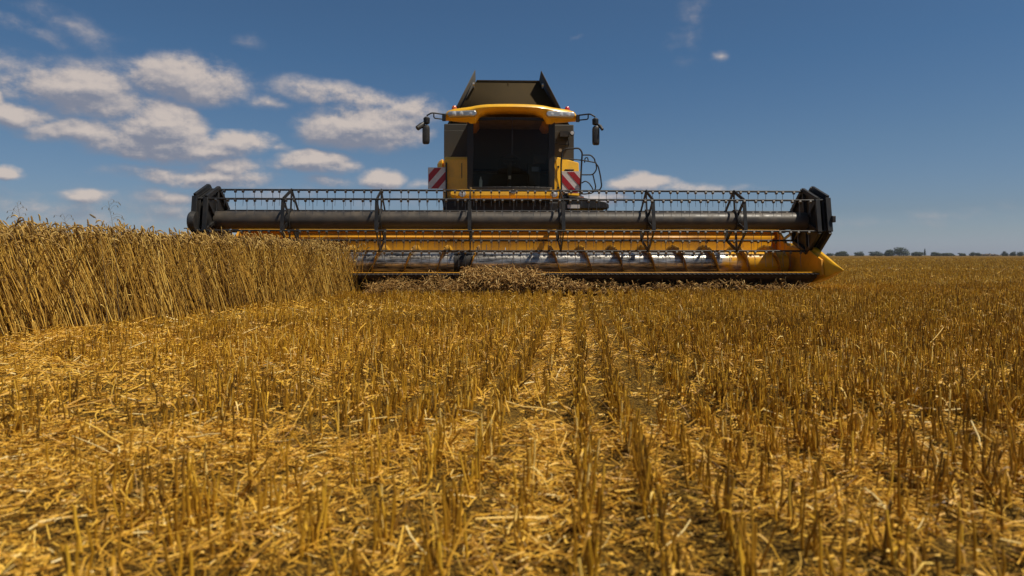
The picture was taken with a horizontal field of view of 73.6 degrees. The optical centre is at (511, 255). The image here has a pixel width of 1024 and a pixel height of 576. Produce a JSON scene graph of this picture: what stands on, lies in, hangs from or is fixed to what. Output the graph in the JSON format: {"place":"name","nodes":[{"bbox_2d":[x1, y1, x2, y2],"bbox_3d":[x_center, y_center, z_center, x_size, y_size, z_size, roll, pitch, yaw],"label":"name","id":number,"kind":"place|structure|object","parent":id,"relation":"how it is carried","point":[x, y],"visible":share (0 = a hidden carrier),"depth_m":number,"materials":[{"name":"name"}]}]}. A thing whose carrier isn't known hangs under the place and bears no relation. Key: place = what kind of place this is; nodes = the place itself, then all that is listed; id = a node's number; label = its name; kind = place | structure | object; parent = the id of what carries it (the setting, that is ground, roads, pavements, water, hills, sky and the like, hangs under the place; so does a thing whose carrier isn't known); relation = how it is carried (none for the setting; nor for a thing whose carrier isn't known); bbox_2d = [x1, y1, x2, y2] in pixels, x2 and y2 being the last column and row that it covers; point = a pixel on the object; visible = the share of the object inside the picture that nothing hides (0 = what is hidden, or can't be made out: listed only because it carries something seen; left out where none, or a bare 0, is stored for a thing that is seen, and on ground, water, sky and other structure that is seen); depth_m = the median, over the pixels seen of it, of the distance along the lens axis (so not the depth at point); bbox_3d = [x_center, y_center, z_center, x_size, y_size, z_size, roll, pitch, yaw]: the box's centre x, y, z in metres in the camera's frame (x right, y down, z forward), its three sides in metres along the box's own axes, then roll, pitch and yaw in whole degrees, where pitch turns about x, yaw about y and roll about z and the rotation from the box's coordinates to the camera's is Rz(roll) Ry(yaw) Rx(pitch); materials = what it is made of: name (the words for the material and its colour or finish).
{"place":"outdoors","nodes":[
{"label":"outdoors","id":0,"kind":"place"},
{"bbox_2d":[0,255,1023,575],"bbox_3d":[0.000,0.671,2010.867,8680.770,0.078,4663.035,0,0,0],"label":"field ground","id":1,"kind":"structure","parent":0,"point":[788,553],"depth_m":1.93,"materials":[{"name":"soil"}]},
{"bbox_2d":[6,201,28,329],"bbox_3d":[-4.269,0.098,5.904,0.211,1.144,0.135,0,0,14],"label":"grass stalk","id":2,"kind":"object","parent":1,"relation":"on","point":[21,226],"depth_m":5.91,"materials":[{"name":"brown"}]},
{"bbox_2d":[54,214,83,312],"bbox_3d":[-3.893,0.152,6.020,0.230,1.036,0.194,0,0,-26],"label":"grass stalk","id":3,"kind":"object","parent":1,"relation":"on","point":[70,252],"depth_m":6.00,"materials":[{"name":"brown"}]},
{"bbox_2d":[89,214,106,315],"bbox_3d":[-3.566,0.156,5.902,0.158,1.028,0.017,0,0,-3],"label":"grass stalk","id":4,"kind":"object","parent":1,"relation":"on","point":[103,261],"depth_m":5.90,"materials":[{"name":"brown"}]},
{"bbox_2d":[102,199,123,319],"bbox_3d":[-3.606,0.078,6.202,0.124,1.184,0.187,0,0,12],"label":"grass stalk","id":5,"kind":"object","parent":1,"relation":"on","point":[114,244],"depth_m":6.20,"materials":[{"name":"brown"}]},
{"bbox_2d":[0,221,379,340],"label":"standing wheat","id":6,"kind":"object","parent":1,"relation":"on","point":[35,301],"visible":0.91,"depth_m":6.91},
{"bbox_2d":[0,214,384,285],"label":"wheat ears","id":7,"kind":"object","parent":6,"relation":"on","point":[173,238],"visible":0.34,"depth_m":7.27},
{"bbox_2d":[0,257,1023,575],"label":"stubble","id":8,"kind":"object","parent":1,"relation":"on","point":[950,287],"visible":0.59,"depth_m":3.06,"materials":[{"name":"yellow plant"}]},
{"bbox_2d":[187,71,843,287],"bbox_3d":[-0.095,-1.787,16.036,10.720,4.983,10.737,0,0,-2],"label":"combine harvester","id":9,"kind":"object","parent":1,"relation":"on","point":[505,175],"visible":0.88,"depth_m":12.24,"materials":[{"name":"paint"}]},
{"bbox_2d":[361,263,812,295],"bbox_3d":[1.267,0.392,11.282,7.408,0.536,0.798,0,0,-2],"label":"cut crop","id":10,"kind":"object","parent":1,"relation":"on","point":[503,280],"visible":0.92,"depth_m":11.09,"materials":[{"name":"brown plant"}]},
{"bbox_2d":[834,251,848,255],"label":"tree","id":11,"kind":"object","parent":1,"relation":"on","point":[842,253],"visible":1,"depth_m":595.23,"materials":[{"name":"green plant"}]},
{"bbox_2d":[854,251,863,255],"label":"tree","id":12,"kind":"object","parent":1,"relation":"on","point":[858,254],"visible":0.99,"depth_m":638.38,"materials":[{"name":"green plant"}]},
{"bbox_2d":[868,251,883,255],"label":"tree","id":13,"kind":"object","parent":1,"relation":"on","point":[877,253],"visible":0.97,"depth_m":665.86,"materials":[{"name":"green plant"}]},
{"bbox_2d":[883,249,893,255],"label":"tree","id":14,"kind":"object","parent":1,"relation":"on","point":[889,252],"visible":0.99,"depth_m":577.70,"materials":[{"name":"green plant"}]},
{"bbox_2d":[893,247,909,255],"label":"tree","id":15,"kind":"object","parent":1,"relation":"on","point":[898,251],"visible":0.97,"depth_m":625.52,"materials":[{"name":"green plant"}]},
{"bbox_2d":[911,252,923,255],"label":"tree","id":16,"kind":"object","parent":1,"relation":"on","point":[917,254],"visible":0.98,"depth_m":629.97,"materials":[{"name":"green plant"}]},
{"bbox_2d":[931,252,941,255],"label":"tree","id":17,"kind":"object","parent":1,"relation":"on","point":[935,254],"visible":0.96,"depth_m":643.70,"materials":[{"name":"green plant"}]},
{"bbox_2d":[941,253,955,255],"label":"tree","id":18,"kind":"object","parent":1,"relation":"on","point":[947,254],"visible":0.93,"depth_m":660.13,"materials":[{"name":"green plant"}]},
{"bbox_2d":[981,253,1000,255],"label":"hedge","id":19,"kind":"object","parent":1,"relation":"on","point":[989,254],"visible":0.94,"depth_m":627.09,"materials":[{"name":"green plant"}]},
{"bbox_2d":[0,0,1023,254],"label":"sky","id":20,"kind":"structure","parent":0,"point":[908,114],"materials":[{"name":"blue"}]}
]}

